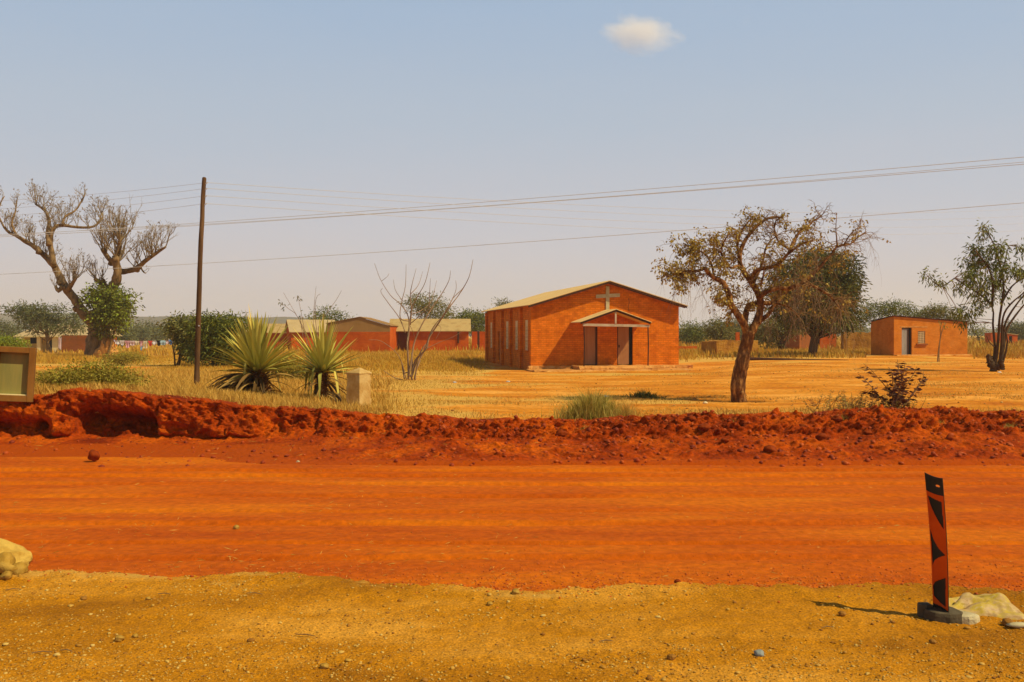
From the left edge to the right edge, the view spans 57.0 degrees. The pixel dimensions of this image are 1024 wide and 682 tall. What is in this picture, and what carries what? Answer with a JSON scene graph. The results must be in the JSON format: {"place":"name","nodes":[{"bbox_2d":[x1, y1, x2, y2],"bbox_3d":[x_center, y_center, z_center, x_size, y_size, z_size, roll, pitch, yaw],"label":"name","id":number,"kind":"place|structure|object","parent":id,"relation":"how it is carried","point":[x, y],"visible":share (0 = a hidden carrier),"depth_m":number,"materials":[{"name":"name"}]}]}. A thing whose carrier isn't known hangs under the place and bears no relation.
{"place":"outdoors","nodes":[
{"label":"outdoors","id":0,"kind":"place"},
{"bbox_2d":[36,349,492,379],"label":"tall dry grass","id":1,"kind":"structure","parent":0,"point":[435,359],"depth_m":64.91,"materials":[{"name":"plant"}]},
{"bbox_2d":[0,313,869,329],"bbox_3d":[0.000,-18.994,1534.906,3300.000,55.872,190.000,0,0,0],"label":"hills","id":2,"kind":"structure","parent":0,"point":[4,317],"depth_m":1535.56,"materials":[{"name":"plant"}]},
{"bbox_2d":[0,316,1000,337],"bbox_3d":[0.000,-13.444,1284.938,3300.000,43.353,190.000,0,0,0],"label":"hills","id":3,"kind":"structure","parent":0,"point":[280,320],"depth_m":1281.15,"materials":[{"name":"plant"}]},
{"bbox_2d":[0,457,1023,591],"bbox_3d":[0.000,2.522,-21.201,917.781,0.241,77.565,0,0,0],"label":"dirt road","id":4,"kind":"structure","parent":0,"point":[848,503],"depth_m":11.55,"materials":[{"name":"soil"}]},
{"bbox_2d":[26,569,1020,614],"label":"edge crumbs","id":5,"kind":"object","parent":4,"relation":"on","point":[281,572],"visible":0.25,"depth_m":8.16,"materials":[{"name":"soil"}]},
{"bbox_2d":[0,569,1023,681],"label":"gravel shoulder","id":6,"kind":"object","parent":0,"point":[771,617],"visible":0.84,"depth_m":6.97,"materials":[{"name":"gravel"}]},
{"bbox_2d":[0,571,11,579],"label":"stone","id":7,"kind":"object","parent":6,"relation":"on","point":[6,575],"visible":1,"depth_m":8.35,"materials":[{"name":"stone"}]},
{"bbox_2d":[0,552,17,573],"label":"stone","id":8,"kind":"object","parent":6,"relation":"on","point":[7,560],"visible":0.79,"depth_m":8.48,"materials":[{"name":"stone"}]},
{"bbox_2d":[0,538,32,565],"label":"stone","id":9,"kind":"object","parent":6,"relation":"on","point":[20,553],"visible":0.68,"depth_m":8.71,"materials":[{"name":"stone"}]},
{"bbox_2d":[12,562,28,575],"bbox_3d":[-4.478,2.073,8.529,0.168,0.142,0.138,0,0,0],"label":"stone","id":10,"kind":"object","parent":6,"relation":"on","point":[22,568],"visible":0.83,"depth_m":8.50,"materials":[{"name":"stone"}]},
{"bbox_2d":[115,635,124,641],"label":"stone","id":11,"kind":"object","parent":6,"relation":"on","point":[119,638],"visible":1,"depth_m":6.72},
{"bbox_2d":[754,649,763,656],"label":"stone","id":12,"kind":"object","parent":6,"relation":"on","point":[759,652],"visible":1,"depth_m":6.40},
{"bbox_2d":[917,472,979,624],"bbox_3d":[3.380,1.606,7.291,0.425,1.152,0.282,0,0,0],"label":"road marker","id":13,"kind":"object","parent":6,"relation":"on","point":[939,609],"visible":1,"depth_m":7.30,"materials":[{"name":"plastic"}]},
{"bbox_2d":[949,592,1023,619],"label":"rock","id":14,"kind":"object","parent":6,"relation":"on","point":[1000,605],"visible":0.82,"depth_m":7.42,"materials":[{"name":"stone"}]},
{"bbox_2d":[1002,618,1013,626],"bbox_3d":[3.754,2.131,7.121,0.092,0.069,0.084,0,1,43],"label":"stone","id":15,"kind":"object","parent":6,"relation":"on","point":[1005,621],"visible":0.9,"depth_m":7.11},
{"bbox_2d":[1006,622,1023,627],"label":"white scrap","id":16,"kind":"object","parent":6,"relation":"on","point":[1017,624],"visible":1,"depth_m":7.04,"materials":[{"name":"beige paint"}]},
{"bbox_2d":[0,387,1023,465],"bbox_3d":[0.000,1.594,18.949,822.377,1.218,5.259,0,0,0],"label":"earth bank","id":17,"kind":"structure","parent":0,"point":[154,420],"depth_m":18.50,"materials":[{"name":"soil"}]},
{"bbox_2d":[0,346,36,401],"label":"framed board","id":18,"kind":"object","parent":17,"relation":"on","point":[17,372],"visible":1,"depth_m":19.67,"materials":[{"name":"wood"}]},
{"bbox_2d":[87,450,99,460],"bbox_3d":[-7.499,2.055,16.913,0.220,0.210,0.195,0,0,0],"label":"clod","id":19,"kind":"object","parent":17,"relation":"on","point":[93,455],"visible":1,"depth_m":16.85,"materials":[{"name":"soil"}]},
{"bbox_2d":[0,393,1023,466],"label":"soil clods","id":20,"kind":"object","parent":17,"relation":"on","point":[831,456],"visible":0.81,"depth_m":17.73,"materials":[{"name":"soil"}]},
{"bbox_2d":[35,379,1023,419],"bbox_3d":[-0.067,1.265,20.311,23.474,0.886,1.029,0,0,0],"label":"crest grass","id":21,"kind":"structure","parent":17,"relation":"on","point":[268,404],"depth_m":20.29,"materials":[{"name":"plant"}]},
{"bbox_2d":[555,429,567,436],"bbox_3d":[0.963,1.814,18.422,0.279,0.202,0.221,0,0,0],"label":"clod","id":22,"kind":"object","parent":17,"relation":"on","point":[560,432],"visible":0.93,"depth_m":18.34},
{"bbox_2d":[541,382,646,419],"bbox_3d":[1.790,1.296,20.582,2.280,0.850,1.607,0,0,13],"label":"grass tuft","id":23,"kind":"object","parent":17,"relation":"on","point":[592,406],"visible":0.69,"depth_m":20.41,"materials":[{"name":"plant"}]},
{"bbox_2d":[698,423,709,430],"bbox_3d":[3.725,1.669,18.312,0.255,0.152,0.190,0,0,0],"label":"clod","id":24,"kind":"object","parent":17,"relation":"on","point":[704,426],"visible":1,"depth_m":18.25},
{"bbox_2d":[763,445,777,452],"bbox_3d":[4.688,1.973,17.104,0.270,0.180,0.246,0,0,0],"label":"clod","id":25,"kind":"object","parent":17,"relation":"on","point":[770,448],"visible":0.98,"depth_m":17.04,"materials":[{"name":"soil"}]},
{"bbox_2d":[815,432,830,440],"bbox_3d":[5.921,1.835,17.917,0.302,0.201,0.231,0,0,0],"label":"clod","id":26,"kind":"object","parent":17,"relation":"on","point":[821,436],"visible":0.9,"depth_m":17.84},
{"bbox_2d":[831,415,842,421],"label":"clod","id":27,"kind":"object","parent":17,"relation":"on","point":[838,418],"visible":1,"depth_m":18.77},
{"bbox_2d":[803,388,910,411],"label":"weed","id":28,"kind":"object","parent":17,"relation":"on","point":[843,399],"visible":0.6,"depth_m":20.26,"materials":[{"name":"green plant"}]},
{"bbox_2d":[851,394,908,407],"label":"weed","id":29,"kind":"object","parent":17,"relation":"on","point":[886,406],"visible":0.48,"depth_m":20.02,"materials":[{"name":"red plant"}]},
{"bbox_2d":[855,359,927,407],"bbox_3d":[8.251,0.993,20.151,1.616,1.178,1.366,0,0,0],"label":"red sapling","id":30,"kind":"object","parent":17,"relation":"on","point":[893,393],"visible":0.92,"depth_m":20.15,"materials":[{"name":"brown plant"}]},
{"bbox_2d":[997,410,1009,416],"bbox_3d":[9.912,1.471,19.010,0.237,0.152,0.178,0,0,0],"label":"clod","id":31,"kind":"object","parent":17,"relation":"on","point":[1004,413],"visible":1,"depth_m":18.94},
{"bbox_2d":[2,462,1021,589],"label":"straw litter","id":32,"kind":"object","parent":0,"point":[448,542],"visible":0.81,"depth_m":10.11,"materials":[{"name":"yellow plant"}]},
{"bbox_2d":[0,0,1023,328],"label":"sky","id":33,"kind":"structure","parent":0,"point":[485,101],"materials":[{"name":"blue"}]},
{"bbox_2d":[8,336,1023,419],"bbox_3d":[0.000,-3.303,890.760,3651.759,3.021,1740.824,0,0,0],"label":"ground","id":34,"kind":"structure","parent":0,"point":[783,385],"depth_m":35.32,"materials":[{"name":"soil"}]},
{"bbox_2d":[0,317,25,340],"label":"feathery tree","id":35,"kind":"object","parent":34,"relation":"on","point":[6,329],"visible":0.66,"depth_m":149.72,"materials":[{"name":"green plant"}]},
{"bbox_2d":[0,332,31,347],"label":"bush","id":36,"kind":"object","parent":34,"relation":"on","point":[4,341],"visible":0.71,"depth_m":61.72,"materials":[{"name":"green plant"}]},
{"bbox_2d":[0,299,87,352],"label":"feathery tree","id":37,"kind":"object","parent":34,"relation":"on","point":[30,313],"visible":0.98,"depth_m":111.39,"materials":[{"name":"green plant"}]},
{"bbox_2d":[14,324,121,351],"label":"veranda house","id":38,"kind":"structure","parent":34,"relation":"on","point":[38,342],"depth_m":128.79,"materials":[{"name":"white metal"}]},
{"bbox_2d":[61,335,86,351],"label":"brick wall","id":39,"kind":"structure","parent":34,"relation":"on","point":[73,343],"depth_m":118.00,"materials":[{"name":"brick"}]},
{"bbox_2d":[0,178,177,357],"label":"bare tree","id":40,"kind":"object","parent":34,"relation":"on","point":[94,346],"visible":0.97,"depth_m":74.48,"materials":[{"name":"grey plant"}]},
{"bbox_2d":[75,278,144,356],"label":"leafy creeper","id":41,"kind":"object","parent":40,"relation":"attached to","point":[113,307],"visible":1,"depth_m":73.27,"materials":[{"name":"green plant"}]},
{"bbox_2d":[35,354,162,388],"bbox_3d":[-10.010,0.837,22.195,3.458,1.064,1.913,0,0,0],"label":"scrub bush","id":42,"kind":"object","parent":34,"relation":"on","point":[111,374],"visible":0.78,"depth_m":22.03,"materials":[{"name":"green plant"}]},
{"bbox_2d":[93,348,150,365],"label":"scrub bush","id":43,"kind":"object","parent":34,"relation":"on","point":[125,358],"visible":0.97,"depth_m":59.89,"materials":[{"name":"green plant"}]},
{"bbox_2d":[114,320,141,345],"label":"tree","id":44,"kind":"object","parent":34,"relation":"on","point":[125,337],"visible":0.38,"depth_m":169.34,"materials":[{"name":"green plant"}]},
{"bbox_2d":[128,322,158,344],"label":"tree","id":45,"kind":"object","parent":34,"relation":"on","point":[145,334],"visible":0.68,"depth_m":219.38,"materials":[{"name":"green plant"}]},
{"bbox_2d":[139,316,163,344],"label":"tree","id":46,"kind":"object","parent":34,"relation":"on","point":[156,332],"visible":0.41,"depth_m":229.57,"materials":[{"name":"green plant"}]},
{"bbox_2d":[155,309,204,365],"bbox_3d":[-20.219,-0.075,58.034,3.372,3.926,3.030,0,0,36],"label":"bush","id":47,"kind":"object","parent":34,"relation":"on","point":[175,330],"visible":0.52,"depth_m":57.63,"materials":[{"name":"green plant"}]},
{"bbox_2d":[194,177,207,385],"bbox_3d":[-10.226,-1.873,30.989,0.474,7.024,0.182,0,0,0],"label":"utility pole","id":48,"kind":"object","parent":34,"relation":"on","point":[199,295],"visible":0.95,"depth_m":30.93,"materials":[{"name":"wood"}]},
{"bbox_2d":[0,183,200,200],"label":"power line","id":49,"kind":"object","parent":48,"relation":"attached to","point":[100,193],"visible":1,"depth_m":32.61,"materials":[{"name":"metal"}]},
{"bbox_2d":[3,189,198,208],"bbox_3d":[-25.834,-5.028,37.264,34.063,0.373,0.009,0,0,22],"label":"power line","id":50,"kind":"object","parent":48,"relation":"attached to","point":[100,200],"visible":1,"depth_m":32.60,"materials":[{"name":"metal"}]},
{"bbox_2d":[8,196,200,215],"bbox_3d":[-25.835,-4.724,37.266,34.043,0.299,0.009,0,0,22],"label":"power line","id":51,"kind":"object","parent":48,"relation":"attached to","point":[104,207],"visible":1,"depth_m":32.56,"materials":[{"name":"metal"}]},
{"bbox_2d":[0,157,1021,235],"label":"power line","id":52,"kind":"object","parent":48,"relation":"attached to","point":[555,196],"visible":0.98,"depth_m":36.39,"materials":[{"name":"metal"}]},
{"bbox_2d":[0,162,1021,234],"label":"power line","id":53,"kind":"object","parent":48,"relation":"attached to","point":[571,199],"visible":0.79,"depth_m":37.01,"materials":[{"name":"metal"}]},
{"bbox_2d":[4,164,1023,236],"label":"power line","id":54,"kind":"object","parent":48,"relation":"attached to","point":[551,201],"visible":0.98,"depth_m":36.28,"materials":[{"name":"metal"}]},
{"bbox_2d":[12,203,1018,273],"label":"power line","id":55,"kind":"object","parent":48,"relation":"attached to","point":[531,241],"visible":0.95,"depth_m":38.48,"materials":[{"name":"metal"}]},
{"bbox_2d":[208,182,1011,212],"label":"power line","id":56,"kind":"object","parent":48,"relation":"attached to","point":[548,203],"visible":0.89,"depth_m":40.04,"materials":[{"name":"metal"}]},
{"bbox_2d":[207,188,1015,219],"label":"power line","id":57,"kind":"object","parent":48,"relation":"attached to","point":[522,208],"visible":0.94,"depth_m":38.92,"materials":[{"name":"metal"}]},
{"bbox_2d":[207,203,1022,234],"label":"power line","id":58,"kind":"object","parent":48,"relation":"attached to","point":[548,224],"visible":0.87,"depth_m":39.97,"materials":[{"name":"metal"}]},
{"bbox_2d":[215,196,1021,226],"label":"power line","id":59,"kind":"object","parent":48,"relation":"attached to","point":[514,215],"visible":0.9,"depth_m":38.99,"materials":[{"name":"metal"}]},
{"bbox_2d":[179,309,249,366],"bbox_3d":[-17.020,-0.032,54.898,4.904,3.849,3.371,0,0,0],"label":"bush","id":60,"kind":"object","parent":34,"relation":"on","point":[212,327],"visible":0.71,"depth_m":54.58,"materials":[{"name":"green plant"}]},
{"bbox_2d":[206,304,302,394],"bbox_3d":[-7.506,0.899,26.955,3.347,4.003,3.338,0,0,0],"label":"sisal plant","id":61,"kind":"object","parent":34,"relation":"on","point":[253,358],"visible":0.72,"depth_m":26.65,"materials":[{"name":"green plant"}]},
{"bbox_2d":[245,324,286,349],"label":"house","id":62,"kind":"structure","parent":34,"relation":"on","point":[280,330],"depth_m":112.00,"materials":[{"name":"beige brick"}]},
{"bbox_2d":[269,354,331,380],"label":"bush","id":63,"kind":"object","parent":34,"relation":"on","point":[300,377],"visible":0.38,"depth_m":35.85,"materials":[{"name":"green plant"}]},
{"bbox_2d":[284,319,334,350],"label":"red house","id":64,"kind":"structure","parent":34,"relation":"on","point":[292,326],"depth_m":106.96,"materials":[{"name":"brick"}]},
{"bbox_2d":[278,290,341,362],"bbox_3d":[-6.258,-0.427,28.964,2.029,2.535,0.712,0,0,0],"label":"dry shrub","id":65,"kind":"object","parent":34,"relation":"on","point":[282,304],"visible":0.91,"depth_m":29.02,"materials":[{"name":"brown plant"}]},
{"bbox_2d":[277,316,360,404],"bbox_3d":[-5.107,0.774,25.427,2.392,3.129,2.423,0,0,-24],"label":"sisal plant","id":66,"kind":"object","parent":34,"relation":"on","point":[321,354],"visible":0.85,"depth_m":25.34,"materials":[{"name":"green plant"}]},
{"bbox_2d":[304,305,352,320],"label":"tree","id":67,"kind":"object","parent":34,"relation":"on","point":[329,317],"visible":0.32,"depth_m":124.32,"materials":[{"name":"green plant"}]},
{"bbox_2d":[346,368,371,405],"bbox_3d":[-3.984,1.285,24.509,0.475,1.186,0.475,0,0,33],"label":"gatepost","id":68,"kind":"object","parent":34,"relation":"on","point":[358,386],"visible":0.75,"depth_m":24.35,"materials":[{"name":"concrete"}]},
{"bbox_2d":[326,317,398,352],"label":"house","id":69,"kind":"structure","parent":34,"relation":"on","point":[365,331],"depth_m":95.89,"materials":[{"name":"red brick"}]},
{"bbox_2d":[374,261,472,379],"bbox_3d":[-3.793,-0.870,40.030,4.354,5.074,2.484,0,0,0],"label":"leafless bush","id":70,"kind":"object","parent":34,"relation":"on","point":[412,369],"visible":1,"depth_m":40.00,"materials":[{"name":"plant"}]},
{"bbox_2d":[397,290,458,318],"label":"tree","id":71,"kind":"object","parent":34,"relation":"on","point":[419,303],"visible":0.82,"depth_m":124.34,"materials":[{"name":"green plant"}]},
{"bbox_2d":[389,319,470,351],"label":"long house","id":72,"kind":"structure","parent":34,"relation":"on","point":[449,328],"depth_m":100.39,"materials":[{"name":"red brick"}]},
{"bbox_2d":[448,305,486,336],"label":"tree","id":73,"kind":"object","parent":34,"relation":"on","point":[478,321],"visible":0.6,"depth_m":117.36,"materials":[{"name":"green plant"}]},
{"bbox_2d":[472,332,484,350],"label":"garden wall","id":74,"kind":"structure","parent":34,"relation":"on","point":[482,338],"depth_m":106.00,"materials":[{"name":"red brick"}]},
{"bbox_2d":[490,297,512,307],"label":"tree","id":75,"kind":"object","parent":34,"relation":"on","point":[499,302],"visible":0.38,"depth_m":119.80,"materials":[{"name":"green plant"}]},
{"bbox_2d":[481,280,692,371],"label":"church","id":76,"kind":"structure","parent":34,"relation":"on","point":[609,325],"depth_m":53.41,"materials":[{"name":"brick"}]},
{"bbox_2d":[505,321,507,349],"bbox_3d":[-0.267,-0.333,59.754,0.190,1.820,0.720,0,0,-12],"label":"window","id":77,"kind":"structure","parent":76,"relation":"in","point":[506,321],"depth_m":59.71,"materials":[{"name":"glass"}]},
{"bbox_2d":[514,321,517,350],"bbox_3d":[0.316,-0.313,56.903,0.190,1.820,0.720,0,0,-12],"label":"window","id":78,"kind":"structure","parent":76,"relation":"in","point":[516,321],"depth_m":56.78,"materials":[{"name":"glass"}]},
{"bbox_2d":[524,320,527,351],"bbox_3d":[0.877,-0.295,54.150,0.190,1.820,0.720,0,0,-12],"label":"window","id":79,"kind":"structure","parent":76,"relation":"in","point":[526,321],"depth_m":54.14,"materials":[{"name":"glass"}]},
{"bbox_2d":[585,327,596,364],"bbox_3d":[4.449,0.266,53.249,0.750,2.130,0.120,0,0,-12],"label":"door","id":80,"kind":"structure","parent":76,"relation":"in","point":[590,332],"depth_m":53.25,"materials":[{"name":"brown wood"}]},
{"bbox_2d":[617,327,631,363],"bbox_3d":[6.409,0.263,53.657,0.940,2.130,0.104,0,0,-16],"label":"door","id":81,"kind":"structure","parent":76,"relation":"in","point":[624,334],"depth_m":53.63,"materials":[{"name":"brown wood"}]},
{"bbox_2d":[615,396,643,415],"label":"grass tuft","id":82,"kind":"object","parent":34,"relation":"on","point":[625,406],"visible":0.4,"depth_m":20.59,"materials":[{"name":"plant"}]},
{"bbox_2d":[621,388,667,398],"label":"grass tuft","id":83,"kind":"object","parent":34,"relation":"on","point":[644,394],"visible":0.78,"depth_m":28.42,"materials":[{"name":"green plant"}]},
{"bbox_2d":[679,315,710,343],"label":"tree","id":84,"kind":"object","parent":34,"relation":"on","point":[691,334],"visible":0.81,"depth_m":124.44,"materials":[{"name":"green plant"}]},
{"bbox_2d":[373,361,1023,417],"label":"stubble","id":85,"kind":"object","parent":34,"relation":"on","point":[847,399],"visible":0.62,"depth_m":29.08,"materials":[{"name":"plant"}]},
{"bbox_2d":[698,311,740,340],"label":"tree","id":86,"kind":"object","parent":34,"relation":"on","point":[715,334],"visible":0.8,"depth_m":99.59,"materials":[{"name":"green plant"}]},
{"bbox_2d":[701,340,757,354],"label":"mud brick ruin","id":87,"kind":"object","parent":34,"relation":"on","point":[717,346],"visible":0.48,"depth_m":76.61,"materials":[{"name":"brick"}]},
{"bbox_2d":[722,316,751,339],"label":"tree","id":88,"kind":"object","parent":34,"relation":"on","point":[736,326],"visible":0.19,"depth_m":168.80,"materials":[{"name":"green plant"}]},
{"bbox_2d":[650,200,890,401],"bbox_3d":[7.545,-1.051,27.142,7.304,6.181,3.750,0,0,0],"label":"dry tree","id":89,"kind":"object","parent":34,"relation":"on","point":[681,275],"visible":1,"depth_m":26.84,"materials":[{"name":"orange plant"}]},
{"bbox_2d":[749,312,804,349],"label":"leafy tree","id":90,"kind":"object","parent":34,"relation":"on","point":[778,341],"visible":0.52,"depth_m":83.55,"materials":[{"name":"green plant"}]},
{"bbox_2d":[750,357,837,359],"bbox_3d":[18.253,1.210,60.243,6.154,0.335,0.249,0,0,14],"label":"log","id":91,"kind":"object","parent":34,"relation":"on","point":[755,358],"visible":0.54,"depth_m":60.39,"materials":[{"name":"brown wood"}]},
{"bbox_2d":[780,332,809,349],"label":"dark shed","id":92,"kind":"structure","parent":34,"relation":"on","point":[794,343],"depth_m":95.34,"materials":[{"name":"brick"}]},
{"bbox_2d":[798,330,835,348],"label":"red hut","id":93,"kind":"object","parent":34,"relation":"on","point":[826,341],"visible":0.08,"depth_m":100.47,"materials":[{"name":"brick"}]},
{"bbox_2d":[759,240,875,356],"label":"leafy tree","id":94,"kind":"object","parent":34,"relation":"on","point":[849,279],"visible":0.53,"depth_m":66.91,"materials":[{"name":"green plant"}]},
{"bbox_2d":[841,332,870,350],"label":"mud brick wall","id":95,"kind":"structure","parent":34,"relation":"on","point":[852,340],"depth_m":86.00,"materials":[{"name":"brick"}]},
{"bbox_2d":[859,293,930,325],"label":"tree","id":96,"kind":"object","parent":34,"relation":"on","point":[885,309],"visible":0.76,"depth_m":97.61,"materials":[{"name":"green plant"}]},
{"bbox_2d":[869,315,971,355],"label":"brick hut","id":97,"kind":"object","parent":34,"relation":"on","point":[894,335],"visible":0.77,"depth_m":70.66,"materials":[{"name":"orange brick"}]},
{"bbox_2d":[901,326,926,354],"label":"door","id":98,"kind":"structure","parent":97,"relation":"in","point":[906,330],"depth_m":70.29,"materials":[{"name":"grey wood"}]},
{"bbox_2d":[916,331,927,344],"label":"window","id":99,"kind":"structure","parent":97,"relation":"in","point":[921,334],"depth_m":70.55,"materials":[{"name":"glass"}]},
{"bbox_2d":[912,299,969,325],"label":"tree","id":100,"kind":"object","parent":34,"relation":"on","point":[934,311],"visible":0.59,"depth_m":97.52,"materials":[{"name":"green plant"}]},
{"bbox_2d":[937,321,947,361],"bbox_3d":[26.522,0.071,58.024,0.898,2.715,0.591,0,1,-43],"label":"sapling","id":101,"kind":"object","parent":34,"relation":"on","point":[938,355],"visible":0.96,"depth_m":57.99,"materials":[{"name":"brown plant"}]},
{"bbox_2d":[917,217,1023,371],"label":"slender tree","id":102,"kind":"object","parent":34,"relation":"on","point":[994,362],"visible":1,"depth_m":44.95,"materials":[{"name":"green plant"}]},
{"bbox_2d":[967,320,990,341],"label":"tree","id":103,"kind":"object","parent":34,"relation":"on","point":[978,332],"visible":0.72,"depth_m":129.91,"materials":[{"name":"green plant"}]},
{"bbox_2d":[985,333,1000,342],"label":"red shed","id":104,"kind":"structure","parent":34,"relation":"on","point":[990,336],"depth_m":122.10,"materials":[{"name":"brick"}]},
{"bbox_2d":[995,319,1023,340],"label":"tree","id":105,"kind":"object","parent":34,"relation":"on","point":[1017,328],"visible":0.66,"depth_m":159.30,"materials":[{"name":"green plant"}]},
{"bbox_2d":[1007,333,1017,342],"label":"red hut","id":106,"kind":"object","parent":34,"relation":"on","point":[1013,337],"visible":0.32,"depth_m":130.20,"materials":[{"name":"brick"}]},
{"bbox_2d":[9,336,1023,355],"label":"grass","id":107,"kind":"structure","parent":0,"point":[166,349],"depth_m":106.03,"materials":[{"name":"plant"}]},
{"bbox_2d":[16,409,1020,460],"bbox_3d":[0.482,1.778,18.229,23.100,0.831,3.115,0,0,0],"label":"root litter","id":108,"kind":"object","parent":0,"point":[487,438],"visible":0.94,"depth_m":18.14,"materials":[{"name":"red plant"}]},
{"bbox_2d":[34,367,1017,417],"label":"dry grass","id":109,"kind":"structure","parent":0,"point":[176,380],"depth_m":25.08,"materials":[{"name":"plant"}]},
{"bbox_2d":[679,342,1023,361],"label":"tall dry grass","id":110,"kind":"structure","parent":0,"point":[979,352],"depth_m":69.58,"materials":[{"name":"plant"}]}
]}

